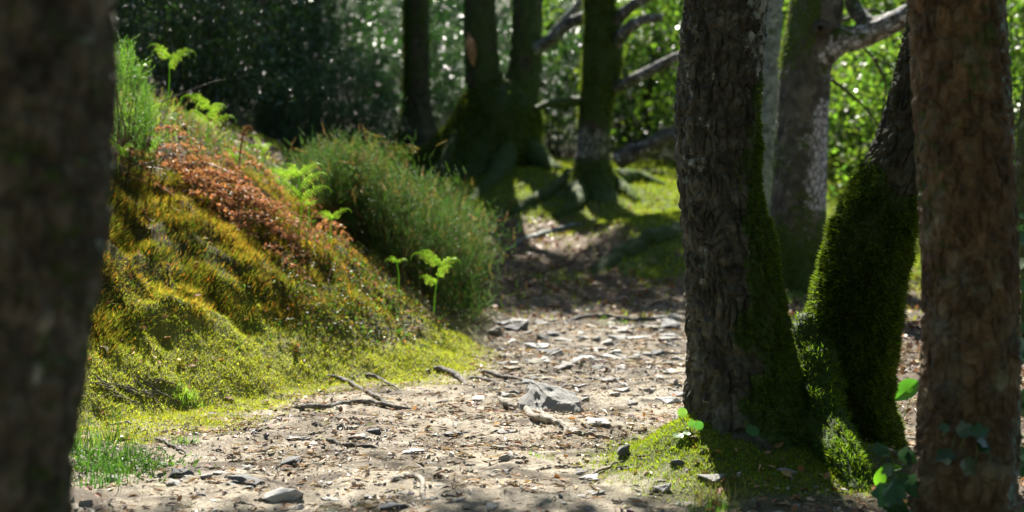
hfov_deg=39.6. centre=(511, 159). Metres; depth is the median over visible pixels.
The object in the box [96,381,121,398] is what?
twig
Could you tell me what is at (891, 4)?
hazel bush
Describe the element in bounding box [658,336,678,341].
stone
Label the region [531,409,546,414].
root
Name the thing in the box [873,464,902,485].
broad leaf plant
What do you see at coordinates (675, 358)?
stone
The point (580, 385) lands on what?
stone
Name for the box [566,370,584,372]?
stone
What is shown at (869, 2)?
hazel bush
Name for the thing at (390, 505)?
stone
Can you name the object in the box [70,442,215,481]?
weed cover
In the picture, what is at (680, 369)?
stone
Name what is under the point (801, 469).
dead leaves
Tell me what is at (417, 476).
root
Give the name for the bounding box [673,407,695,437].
pennywort
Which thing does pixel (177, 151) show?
dead bracken frond
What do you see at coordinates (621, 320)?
grass tuft
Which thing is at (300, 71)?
holly bush
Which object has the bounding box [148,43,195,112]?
fern shoot
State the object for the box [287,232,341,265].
dead bracken frond
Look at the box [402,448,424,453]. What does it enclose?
stone
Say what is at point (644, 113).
hazel bush
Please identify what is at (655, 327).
stone
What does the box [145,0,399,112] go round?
holly bush
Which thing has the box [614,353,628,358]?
stone
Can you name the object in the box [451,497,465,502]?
stone
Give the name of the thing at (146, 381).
twig
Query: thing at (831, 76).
hazel bush
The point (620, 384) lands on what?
stone
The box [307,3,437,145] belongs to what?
holly bush
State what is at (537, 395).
stone
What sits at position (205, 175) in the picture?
dead bracken frond
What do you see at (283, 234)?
dead bracken frond
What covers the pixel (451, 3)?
holly bush
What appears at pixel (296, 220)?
dead bracken frond
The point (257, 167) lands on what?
dead bracken frond
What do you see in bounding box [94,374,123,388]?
twig
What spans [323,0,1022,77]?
wood foliage
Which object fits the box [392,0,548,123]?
holly bush
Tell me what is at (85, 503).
stone
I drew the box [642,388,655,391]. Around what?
stone
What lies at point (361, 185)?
gorse bush
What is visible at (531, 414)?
root
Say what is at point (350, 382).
root
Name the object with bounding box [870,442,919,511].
ivy
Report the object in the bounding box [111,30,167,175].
gorse bush
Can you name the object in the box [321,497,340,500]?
stone
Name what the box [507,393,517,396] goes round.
stone
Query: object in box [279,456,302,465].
stone
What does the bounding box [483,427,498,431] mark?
stone
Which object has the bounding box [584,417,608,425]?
stone
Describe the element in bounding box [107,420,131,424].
twig
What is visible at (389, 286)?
ground cover
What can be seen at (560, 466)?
twig
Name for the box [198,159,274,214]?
dead bracken frond
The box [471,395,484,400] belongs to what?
stone
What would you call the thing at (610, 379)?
stone
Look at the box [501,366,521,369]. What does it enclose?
stone
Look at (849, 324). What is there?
tree
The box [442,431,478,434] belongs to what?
stone
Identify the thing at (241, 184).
dead bracken frond
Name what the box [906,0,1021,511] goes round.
tree
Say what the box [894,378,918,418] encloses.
broad leaf plant
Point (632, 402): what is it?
stone
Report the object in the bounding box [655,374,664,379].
stone
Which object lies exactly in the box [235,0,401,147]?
holly bush
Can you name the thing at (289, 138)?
holly bush
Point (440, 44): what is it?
tree
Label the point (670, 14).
hazel bush
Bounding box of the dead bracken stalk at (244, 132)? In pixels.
[239,125,253,175]
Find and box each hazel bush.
[506,0,683,155]
[559,0,682,120]
[649,0,865,153]
[781,0,1023,170]
[782,0,900,101]
[826,2,904,202]
[831,0,1017,116]
[893,0,1023,61]
[1006,0,1023,163]
[1007,0,1023,127]
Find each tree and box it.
[0,0,117,511]
[224,0,266,125]
[308,0,322,147]
[363,0,385,97]
[388,0,437,146]
[411,0,583,201]
[434,0,451,88]
[508,0,678,218]
[674,0,809,454]
[760,0,782,215]
[770,0,907,292]
[790,6,919,492]
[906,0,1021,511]
[1015,56,1023,337]
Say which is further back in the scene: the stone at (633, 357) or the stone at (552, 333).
the stone at (552, 333)
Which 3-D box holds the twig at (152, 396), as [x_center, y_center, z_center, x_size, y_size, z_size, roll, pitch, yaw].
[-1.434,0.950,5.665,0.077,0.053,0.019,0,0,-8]
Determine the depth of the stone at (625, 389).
6.17 m
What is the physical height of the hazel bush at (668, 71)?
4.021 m
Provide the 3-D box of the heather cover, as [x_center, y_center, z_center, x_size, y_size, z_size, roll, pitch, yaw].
[-2.052,-0.163,7.617,1.427,0.810,2.636,0,0,0]
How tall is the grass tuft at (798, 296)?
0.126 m
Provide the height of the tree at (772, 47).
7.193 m
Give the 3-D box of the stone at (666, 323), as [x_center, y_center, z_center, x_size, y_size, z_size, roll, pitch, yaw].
[0.939,0.976,8.407,0.116,0.080,0.166,0,0,16]
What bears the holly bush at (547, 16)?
on the ground at (489, 494)
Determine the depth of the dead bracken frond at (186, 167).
7.25 m
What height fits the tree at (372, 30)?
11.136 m
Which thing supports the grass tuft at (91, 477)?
on the ground at (489, 494)
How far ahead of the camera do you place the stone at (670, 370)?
6.63 m
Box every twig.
[91,382,119,391]
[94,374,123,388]
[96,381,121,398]
[103,387,125,397]
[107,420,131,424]
[112,395,144,407]
[124,384,160,391]
[124,389,148,397]
[125,385,158,393]
[136,376,158,387]
[143,392,160,404]
[150,385,179,401]
[151,378,182,386]
[154,437,186,454]
[159,79,225,110]
[204,480,223,483]
[308,431,327,434]
[441,493,462,497]
[554,465,570,467]
[586,460,624,478]
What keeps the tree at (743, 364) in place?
on the ground at (489, 494)
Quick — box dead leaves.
[73,99,1023,511]
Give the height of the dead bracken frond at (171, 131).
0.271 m
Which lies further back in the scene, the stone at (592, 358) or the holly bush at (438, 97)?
the holly bush at (438, 97)
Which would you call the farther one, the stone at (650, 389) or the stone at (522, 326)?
the stone at (522, 326)
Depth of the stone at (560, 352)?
7.16 m
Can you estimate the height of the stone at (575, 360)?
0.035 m
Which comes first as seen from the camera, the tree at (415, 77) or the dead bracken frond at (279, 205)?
the dead bracken frond at (279, 205)
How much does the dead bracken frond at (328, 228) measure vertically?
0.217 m
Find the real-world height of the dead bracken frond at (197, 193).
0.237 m
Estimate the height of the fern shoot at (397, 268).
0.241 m
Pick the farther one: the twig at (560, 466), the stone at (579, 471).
the twig at (560, 466)
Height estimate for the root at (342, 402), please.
0.050 m
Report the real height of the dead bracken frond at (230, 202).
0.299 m
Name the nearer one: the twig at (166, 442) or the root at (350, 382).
the twig at (166, 442)
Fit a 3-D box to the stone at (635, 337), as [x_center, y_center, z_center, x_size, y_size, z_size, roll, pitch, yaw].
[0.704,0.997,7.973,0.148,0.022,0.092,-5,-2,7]
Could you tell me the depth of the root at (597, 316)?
8.88 m
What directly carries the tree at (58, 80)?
on the ground at (489, 494)
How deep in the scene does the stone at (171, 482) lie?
4.40 m
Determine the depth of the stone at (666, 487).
4.27 m
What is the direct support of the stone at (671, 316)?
on the ground at (489, 494)
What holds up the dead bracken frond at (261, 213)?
on the ground at (489, 494)
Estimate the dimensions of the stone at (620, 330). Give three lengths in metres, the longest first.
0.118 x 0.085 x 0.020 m
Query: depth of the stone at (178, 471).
4.55 m
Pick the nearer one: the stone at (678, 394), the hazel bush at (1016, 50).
the stone at (678, 394)
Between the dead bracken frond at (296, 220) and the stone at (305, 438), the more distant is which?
the dead bracken frond at (296, 220)
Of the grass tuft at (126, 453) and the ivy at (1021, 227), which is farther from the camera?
the grass tuft at (126, 453)
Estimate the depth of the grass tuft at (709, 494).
4.16 m
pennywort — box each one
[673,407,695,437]
[694,421,758,435]
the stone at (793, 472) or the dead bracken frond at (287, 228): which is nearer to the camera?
the stone at (793, 472)
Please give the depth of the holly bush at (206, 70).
12.45 m
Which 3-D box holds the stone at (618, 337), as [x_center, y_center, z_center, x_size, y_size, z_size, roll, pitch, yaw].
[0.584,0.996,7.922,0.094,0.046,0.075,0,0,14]
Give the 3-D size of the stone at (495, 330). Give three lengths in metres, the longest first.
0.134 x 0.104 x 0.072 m
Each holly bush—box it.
[115,0,213,89]
[115,0,318,122]
[115,0,366,139]
[116,0,175,92]
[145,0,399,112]
[189,0,364,133]
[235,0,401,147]
[236,0,375,147]
[236,43,351,153]
[299,39,413,159]
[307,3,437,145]
[325,0,464,134]
[352,0,504,109]
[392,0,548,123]
[400,16,541,129]
[495,0,641,132]
[500,29,581,153]
[539,0,671,139]
[552,0,681,127]
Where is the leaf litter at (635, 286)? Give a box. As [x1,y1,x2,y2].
[127,94,1023,374]
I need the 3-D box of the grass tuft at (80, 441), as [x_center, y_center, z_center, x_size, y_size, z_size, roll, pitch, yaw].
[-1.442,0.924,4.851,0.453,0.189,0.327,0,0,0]
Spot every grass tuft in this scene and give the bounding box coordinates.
[71,446,146,487]
[72,402,150,458]
[74,435,172,473]
[169,433,201,444]
[174,382,206,407]
[524,450,554,459]
[582,316,649,324]
[678,493,743,511]
[688,469,765,507]
[783,287,810,301]
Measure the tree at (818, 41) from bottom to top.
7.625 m
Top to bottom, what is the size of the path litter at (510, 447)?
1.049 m
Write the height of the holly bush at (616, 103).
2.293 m
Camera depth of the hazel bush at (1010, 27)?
20.80 m
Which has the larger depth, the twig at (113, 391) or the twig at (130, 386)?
the twig at (130, 386)
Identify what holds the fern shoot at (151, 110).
on the ground at (489, 494)
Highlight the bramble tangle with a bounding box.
[108,100,469,347]
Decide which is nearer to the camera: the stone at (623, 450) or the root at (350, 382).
the stone at (623, 450)
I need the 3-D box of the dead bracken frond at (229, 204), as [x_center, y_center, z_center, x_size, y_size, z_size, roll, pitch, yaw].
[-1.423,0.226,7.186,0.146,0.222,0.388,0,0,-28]
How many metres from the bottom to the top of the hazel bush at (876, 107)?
2.168 m
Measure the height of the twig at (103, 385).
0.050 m
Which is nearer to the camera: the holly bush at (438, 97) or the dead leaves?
the dead leaves
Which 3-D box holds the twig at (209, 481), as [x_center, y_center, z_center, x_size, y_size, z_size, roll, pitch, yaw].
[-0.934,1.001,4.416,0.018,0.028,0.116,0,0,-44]
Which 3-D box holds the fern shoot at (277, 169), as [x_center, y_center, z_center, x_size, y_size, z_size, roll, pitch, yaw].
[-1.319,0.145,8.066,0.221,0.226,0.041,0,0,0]
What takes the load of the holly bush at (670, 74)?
on the ground at (489, 494)
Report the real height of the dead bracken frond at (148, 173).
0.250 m
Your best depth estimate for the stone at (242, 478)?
4.35 m
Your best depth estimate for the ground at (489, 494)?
5.94 m
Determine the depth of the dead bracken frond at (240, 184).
7.35 m
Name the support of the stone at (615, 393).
on the ground at (489, 494)
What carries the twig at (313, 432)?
on the ground at (489, 494)
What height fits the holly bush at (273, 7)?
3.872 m
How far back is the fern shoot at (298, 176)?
7.23 m
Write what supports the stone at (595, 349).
on the ground at (489, 494)
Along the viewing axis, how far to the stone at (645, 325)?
8.39 m
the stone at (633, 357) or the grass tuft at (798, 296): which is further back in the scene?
the grass tuft at (798, 296)
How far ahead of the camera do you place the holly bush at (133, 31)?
13.67 m
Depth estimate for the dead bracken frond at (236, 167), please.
7.40 m
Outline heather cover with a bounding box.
[112,75,294,179]
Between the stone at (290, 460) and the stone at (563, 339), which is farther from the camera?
the stone at (563, 339)
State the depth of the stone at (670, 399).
5.98 m
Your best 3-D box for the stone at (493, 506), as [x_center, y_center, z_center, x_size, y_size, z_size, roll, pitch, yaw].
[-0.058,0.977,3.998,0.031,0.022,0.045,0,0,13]
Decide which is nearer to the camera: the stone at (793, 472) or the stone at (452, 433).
the stone at (793, 472)
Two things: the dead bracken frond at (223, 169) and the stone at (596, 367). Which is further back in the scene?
the dead bracken frond at (223, 169)
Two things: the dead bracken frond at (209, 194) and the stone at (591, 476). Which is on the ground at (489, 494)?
the stone at (591, 476)
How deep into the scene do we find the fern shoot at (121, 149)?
6.84 m
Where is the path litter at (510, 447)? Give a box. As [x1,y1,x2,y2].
[70,167,1023,511]
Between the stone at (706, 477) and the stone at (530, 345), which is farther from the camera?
the stone at (530, 345)
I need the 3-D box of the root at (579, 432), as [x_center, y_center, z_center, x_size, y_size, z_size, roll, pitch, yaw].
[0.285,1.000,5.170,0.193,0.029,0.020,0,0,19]
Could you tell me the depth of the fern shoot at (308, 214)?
7.23 m
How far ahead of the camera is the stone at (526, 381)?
6.28 m
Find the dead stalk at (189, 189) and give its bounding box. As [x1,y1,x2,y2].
[180,185,198,193]
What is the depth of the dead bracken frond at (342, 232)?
7.55 m
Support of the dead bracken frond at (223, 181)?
on the ground at (489, 494)
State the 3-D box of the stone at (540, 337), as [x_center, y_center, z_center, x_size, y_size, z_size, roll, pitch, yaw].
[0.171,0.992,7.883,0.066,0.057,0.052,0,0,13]
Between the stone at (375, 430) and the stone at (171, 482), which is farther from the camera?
the stone at (375, 430)
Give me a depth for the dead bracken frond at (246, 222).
7.12 m
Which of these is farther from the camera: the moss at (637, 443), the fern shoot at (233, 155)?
the fern shoot at (233, 155)
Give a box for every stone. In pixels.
[78,500,93,506]
[106,474,123,481]
[166,478,179,486]
[168,468,193,477]
[199,473,211,478]
[213,470,230,474]
[226,473,264,484]
[240,465,254,469]
[263,487,304,502]
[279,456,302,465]
[285,436,311,439]
[291,504,304,509]
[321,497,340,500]
[348,433,369,438]
[365,428,380,433]
[377,502,410,510]
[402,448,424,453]
[426,496,438,499]
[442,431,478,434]
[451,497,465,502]
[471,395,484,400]
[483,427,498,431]
[485,503,497,509]
[487,326,503,336]
[489,445,508,448]
[494,321,510,325]
[497,392,508,396]
[497,428,518,433]
[498,454,514,460]
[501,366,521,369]
[502,320,528,330]
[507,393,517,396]
[508,319,529,322]
[516,382,583,414]
[522,378,534,383]
[523,343,548,348]
[525,374,543,378]
[526,358,542,363]
[534,320,549,325]
[536,334,549,340]
[537,348,559,354]
[539,376,554,379]
[545,331,562,335]
[550,350,563,355]
[553,337,572,341]
[553,365,566,370]
[559,362,574,367]
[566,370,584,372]
[569,384,586,386]
[571,357,584,362]
[574,468,585,474]
[577,336,588,339]
[579,355,595,360]
[580,474,599,478]
[583,324,597,327]
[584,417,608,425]
[586,347,608,351]
[586,490,605,494]
[592,365,607,369]
[596,353,621,358]
[599,378,619,381]
[600,339,615,344]
[607,349,623,354]
[608,334,625,340]
[609,392,621,395]
[611,387,630,391]
[612,326,631,328]
[614,329,631,332]
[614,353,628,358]
[616,444,629,456]
[618,382,627,387]
[626,336,649,339]
[627,400,637,404]
[628,356,643,358]
[640,324,658,327]
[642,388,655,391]
[648,326,668,330]
[650,349,666,355]
[652,483,671,491]
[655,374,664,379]
[655,397,681,402]
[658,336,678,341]
[660,318,680,328]
[660,333,678,336]
[663,368,676,373]
[664,342,679,346]
[667,314,681,319]
[669,392,682,396]
[669,459,685,465]
[670,356,685,359]
[675,367,684,372]
[696,473,725,482]
[776,468,797,474]
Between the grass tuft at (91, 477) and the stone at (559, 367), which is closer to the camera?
the grass tuft at (91, 477)
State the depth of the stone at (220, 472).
4.53 m
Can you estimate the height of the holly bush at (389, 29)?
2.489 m
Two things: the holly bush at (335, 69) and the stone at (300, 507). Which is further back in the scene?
the holly bush at (335, 69)
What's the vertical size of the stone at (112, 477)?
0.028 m
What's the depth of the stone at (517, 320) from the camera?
8.58 m
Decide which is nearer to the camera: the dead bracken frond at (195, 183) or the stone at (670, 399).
the stone at (670, 399)
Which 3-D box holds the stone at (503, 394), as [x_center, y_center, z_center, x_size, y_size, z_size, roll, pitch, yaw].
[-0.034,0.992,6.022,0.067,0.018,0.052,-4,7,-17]
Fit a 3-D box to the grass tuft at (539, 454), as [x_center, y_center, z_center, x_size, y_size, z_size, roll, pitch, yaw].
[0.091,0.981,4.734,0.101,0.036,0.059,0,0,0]
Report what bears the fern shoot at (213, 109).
on the ground at (489, 494)
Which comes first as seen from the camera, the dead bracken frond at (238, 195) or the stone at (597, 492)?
the stone at (597, 492)
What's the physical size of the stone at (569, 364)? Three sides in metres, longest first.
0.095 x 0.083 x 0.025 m
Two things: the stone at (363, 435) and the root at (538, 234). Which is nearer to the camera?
the stone at (363, 435)
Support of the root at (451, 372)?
on the ground at (489, 494)
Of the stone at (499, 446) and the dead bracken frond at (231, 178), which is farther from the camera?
the dead bracken frond at (231, 178)
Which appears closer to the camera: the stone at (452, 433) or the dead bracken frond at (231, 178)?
the stone at (452, 433)
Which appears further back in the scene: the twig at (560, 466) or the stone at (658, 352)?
the stone at (658, 352)
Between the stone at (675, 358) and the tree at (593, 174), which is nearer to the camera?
the stone at (675, 358)
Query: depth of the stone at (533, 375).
6.64 m
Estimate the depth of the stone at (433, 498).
4.13 m
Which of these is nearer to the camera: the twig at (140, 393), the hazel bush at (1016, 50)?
the twig at (140, 393)
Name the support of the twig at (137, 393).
on the ground at (489, 494)
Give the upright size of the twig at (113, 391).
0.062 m
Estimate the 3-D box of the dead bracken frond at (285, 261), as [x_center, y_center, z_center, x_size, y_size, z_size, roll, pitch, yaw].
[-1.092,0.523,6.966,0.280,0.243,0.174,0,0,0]
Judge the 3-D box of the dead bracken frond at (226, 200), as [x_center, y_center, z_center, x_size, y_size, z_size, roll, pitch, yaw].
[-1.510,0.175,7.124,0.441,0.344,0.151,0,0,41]
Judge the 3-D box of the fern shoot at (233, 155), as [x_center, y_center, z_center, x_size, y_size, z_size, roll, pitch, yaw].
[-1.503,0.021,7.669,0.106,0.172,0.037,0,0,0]
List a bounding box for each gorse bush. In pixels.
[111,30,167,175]
[267,123,524,323]
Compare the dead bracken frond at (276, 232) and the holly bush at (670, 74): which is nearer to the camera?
the dead bracken frond at (276, 232)
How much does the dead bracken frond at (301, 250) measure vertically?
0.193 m
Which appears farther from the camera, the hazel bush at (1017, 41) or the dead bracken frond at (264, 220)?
the hazel bush at (1017, 41)
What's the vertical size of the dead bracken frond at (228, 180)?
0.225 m
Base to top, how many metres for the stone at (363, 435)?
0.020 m
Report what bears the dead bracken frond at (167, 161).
on the ground at (489, 494)
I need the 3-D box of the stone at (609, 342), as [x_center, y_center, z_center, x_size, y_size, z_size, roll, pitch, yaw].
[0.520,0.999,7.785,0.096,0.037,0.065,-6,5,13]
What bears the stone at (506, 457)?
on the ground at (489, 494)
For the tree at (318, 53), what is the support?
on the ground at (489, 494)
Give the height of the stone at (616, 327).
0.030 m
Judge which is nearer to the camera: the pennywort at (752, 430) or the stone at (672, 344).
the pennywort at (752, 430)
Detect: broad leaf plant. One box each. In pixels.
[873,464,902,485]
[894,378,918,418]
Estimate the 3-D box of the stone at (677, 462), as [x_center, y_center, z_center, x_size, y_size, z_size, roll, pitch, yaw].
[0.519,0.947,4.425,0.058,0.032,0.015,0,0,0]
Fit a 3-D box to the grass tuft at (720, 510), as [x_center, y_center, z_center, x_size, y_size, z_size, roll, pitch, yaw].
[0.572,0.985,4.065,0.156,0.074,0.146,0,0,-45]
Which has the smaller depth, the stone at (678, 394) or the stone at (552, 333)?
the stone at (678, 394)
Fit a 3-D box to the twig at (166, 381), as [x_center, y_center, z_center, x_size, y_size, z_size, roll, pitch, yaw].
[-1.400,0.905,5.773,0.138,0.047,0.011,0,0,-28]
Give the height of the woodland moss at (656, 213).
1.627 m
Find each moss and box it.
[76,251,910,501]
[89,148,444,366]
[146,99,921,320]
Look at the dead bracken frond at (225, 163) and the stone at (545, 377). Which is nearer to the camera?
the stone at (545, 377)
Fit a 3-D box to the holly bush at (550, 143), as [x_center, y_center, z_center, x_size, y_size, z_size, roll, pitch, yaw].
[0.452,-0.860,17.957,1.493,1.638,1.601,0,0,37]
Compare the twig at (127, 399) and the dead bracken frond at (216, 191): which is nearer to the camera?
the twig at (127, 399)
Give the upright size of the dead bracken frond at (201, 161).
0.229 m
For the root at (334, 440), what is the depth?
4.96 m
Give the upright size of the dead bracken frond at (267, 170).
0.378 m
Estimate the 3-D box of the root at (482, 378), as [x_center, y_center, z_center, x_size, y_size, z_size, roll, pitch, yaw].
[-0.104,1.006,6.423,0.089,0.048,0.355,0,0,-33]
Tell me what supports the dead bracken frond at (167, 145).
on the ground at (489, 494)
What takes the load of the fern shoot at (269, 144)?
on the ground at (489, 494)
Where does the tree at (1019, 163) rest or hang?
on the ground at (489, 494)
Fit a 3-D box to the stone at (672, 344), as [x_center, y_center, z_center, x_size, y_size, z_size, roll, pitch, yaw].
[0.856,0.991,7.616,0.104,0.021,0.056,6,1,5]
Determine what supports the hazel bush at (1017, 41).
on the ground at (489, 494)
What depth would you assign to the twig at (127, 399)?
5.55 m
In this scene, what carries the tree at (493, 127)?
on the ground at (489, 494)
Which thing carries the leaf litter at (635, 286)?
on the ground at (489, 494)
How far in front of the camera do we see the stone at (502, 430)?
5.27 m
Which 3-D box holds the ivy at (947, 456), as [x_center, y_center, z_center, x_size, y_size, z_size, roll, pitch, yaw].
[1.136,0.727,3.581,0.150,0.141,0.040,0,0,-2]
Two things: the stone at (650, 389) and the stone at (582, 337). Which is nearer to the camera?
the stone at (650, 389)
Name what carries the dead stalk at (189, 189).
on the ground at (489, 494)
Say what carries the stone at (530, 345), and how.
on the ground at (489, 494)
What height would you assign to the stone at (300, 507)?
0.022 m
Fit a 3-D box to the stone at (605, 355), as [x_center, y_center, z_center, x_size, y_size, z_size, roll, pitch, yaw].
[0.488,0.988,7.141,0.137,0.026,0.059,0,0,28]
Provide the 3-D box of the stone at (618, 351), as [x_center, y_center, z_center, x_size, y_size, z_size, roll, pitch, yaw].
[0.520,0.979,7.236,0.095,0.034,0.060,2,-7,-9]
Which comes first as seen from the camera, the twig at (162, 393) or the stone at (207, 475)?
the stone at (207, 475)
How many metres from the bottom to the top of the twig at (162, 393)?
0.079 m
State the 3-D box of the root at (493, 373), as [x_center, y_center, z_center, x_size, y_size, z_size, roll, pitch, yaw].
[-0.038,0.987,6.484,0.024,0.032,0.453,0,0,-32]
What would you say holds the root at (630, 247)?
on the ground at (489, 494)
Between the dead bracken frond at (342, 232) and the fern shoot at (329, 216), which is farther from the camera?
the dead bracken frond at (342, 232)
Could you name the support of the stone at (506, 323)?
on the ground at (489, 494)
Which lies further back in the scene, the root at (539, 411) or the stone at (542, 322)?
the stone at (542, 322)
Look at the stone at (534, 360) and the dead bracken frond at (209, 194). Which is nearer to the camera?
the stone at (534, 360)
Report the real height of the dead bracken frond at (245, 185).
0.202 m
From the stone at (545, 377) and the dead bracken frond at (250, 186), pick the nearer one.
the stone at (545, 377)
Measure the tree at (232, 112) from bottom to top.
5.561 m
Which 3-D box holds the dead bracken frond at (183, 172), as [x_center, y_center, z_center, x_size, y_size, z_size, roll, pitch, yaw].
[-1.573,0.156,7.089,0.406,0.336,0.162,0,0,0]
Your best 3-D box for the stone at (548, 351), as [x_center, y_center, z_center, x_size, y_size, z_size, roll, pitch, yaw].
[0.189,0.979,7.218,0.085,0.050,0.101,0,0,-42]
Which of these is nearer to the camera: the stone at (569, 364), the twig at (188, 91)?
the stone at (569, 364)
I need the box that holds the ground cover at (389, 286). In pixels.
[113,86,493,367]
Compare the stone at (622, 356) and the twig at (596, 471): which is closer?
the twig at (596, 471)
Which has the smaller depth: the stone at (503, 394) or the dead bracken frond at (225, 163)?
the stone at (503, 394)
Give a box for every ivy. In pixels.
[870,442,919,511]
[934,420,991,476]
[1016,212,1023,511]
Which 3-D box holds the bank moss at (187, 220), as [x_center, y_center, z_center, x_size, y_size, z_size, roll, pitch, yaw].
[-1.560,0.347,6.843,1.657,1.133,4.339,0,0,31]
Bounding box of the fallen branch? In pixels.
[613,95,763,168]
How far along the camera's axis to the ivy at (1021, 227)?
3.77 m
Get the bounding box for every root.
[293,399,426,409]
[323,438,377,447]
[326,374,390,403]
[364,373,399,389]
[387,472,426,505]
[433,365,467,385]
[466,376,497,381]
[480,370,522,380]
[498,396,568,435]
[510,223,581,247]
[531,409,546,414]
[568,314,661,321]
[570,430,613,438]
[591,221,682,272]
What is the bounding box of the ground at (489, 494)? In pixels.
[71,0,1023,511]
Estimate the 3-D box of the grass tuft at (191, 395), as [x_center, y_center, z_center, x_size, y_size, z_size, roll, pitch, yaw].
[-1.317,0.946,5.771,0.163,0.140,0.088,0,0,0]
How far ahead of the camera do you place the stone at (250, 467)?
4.63 m
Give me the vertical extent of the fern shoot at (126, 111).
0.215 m
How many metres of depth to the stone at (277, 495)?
4.14 m
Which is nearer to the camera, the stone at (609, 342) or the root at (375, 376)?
the root at (375, 376)
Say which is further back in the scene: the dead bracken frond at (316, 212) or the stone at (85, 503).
the dead bracken frond at (316, 212)
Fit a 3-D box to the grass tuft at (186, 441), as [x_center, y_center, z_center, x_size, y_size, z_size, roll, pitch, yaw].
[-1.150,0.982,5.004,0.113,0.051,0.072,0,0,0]
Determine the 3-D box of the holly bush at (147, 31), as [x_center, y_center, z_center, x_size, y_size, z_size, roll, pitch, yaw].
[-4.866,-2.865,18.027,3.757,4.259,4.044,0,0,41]
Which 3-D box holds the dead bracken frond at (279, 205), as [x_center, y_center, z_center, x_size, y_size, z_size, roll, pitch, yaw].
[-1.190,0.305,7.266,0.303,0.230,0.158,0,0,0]
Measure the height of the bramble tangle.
1.372 m
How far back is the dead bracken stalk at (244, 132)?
7.65 m
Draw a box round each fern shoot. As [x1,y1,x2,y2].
[114,143,135,176]
[116,102,142,125]
[133,101,168,137]
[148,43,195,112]
[180,93,235,150]
[223,148,242,165]
[247,135,272,178]
[260,166,294,195]
[272,161,330,239]
[295,199,317,246]
[318,208,351,252]
[385,256,407,291]
[411,249,459,323]
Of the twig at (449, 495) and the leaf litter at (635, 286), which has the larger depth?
the leaf litter at (635, 286)
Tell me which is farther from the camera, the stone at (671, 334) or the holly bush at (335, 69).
the holly bush at (335, 69)
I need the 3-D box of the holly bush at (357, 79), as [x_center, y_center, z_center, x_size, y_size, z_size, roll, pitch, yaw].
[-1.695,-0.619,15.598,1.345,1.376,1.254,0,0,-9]
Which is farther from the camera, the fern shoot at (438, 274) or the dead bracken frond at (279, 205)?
the fern shoot at (438, 274)
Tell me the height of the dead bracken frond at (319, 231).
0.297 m
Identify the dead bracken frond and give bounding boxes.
[115,146,175,196]
[136,148,185,195]
[155,124,211,173]
[155,141,216,190]
[155,158,235,222]
[167,145,194,175]
[168,161,244,208]
[174,155,197,196]
[178,142,212,183]
[178,168,220,217]
[180,161,248,229]
[182,179,243,204]
[183,173,252,230]
[184,189,240,233]
[190,166,230,223]
[195,152,267,198]
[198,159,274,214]
[205,167,256,203]
[209,177,269,211]
[210,149,251,192]
[212,175,254,210]
[213,167,279,217]
[213,186,240,226]
[214,171,274,221]
[220,180,270,215]
[221,146,284,199]
[222,169,266,207]
[222,186,280,247]
[223,211,290,244]
[225,182,258,237]
[233,183,274,231]
[235,210,306,266]
[241,159,288,208]
[248,192,330,250]
[249,197,308,241]
[249,199,287,241]
[262,242,316,290]
[263,200,300,249]
[269,200,337,251]
[284,219,310,257]
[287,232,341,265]
[294,197,327,231]
[310,218,350,256]
[318,221,357,268]
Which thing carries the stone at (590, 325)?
on the ground at (489, 494)
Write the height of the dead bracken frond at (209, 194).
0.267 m
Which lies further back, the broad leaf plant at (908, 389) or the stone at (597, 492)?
the broad leaf plant at (908, 389)

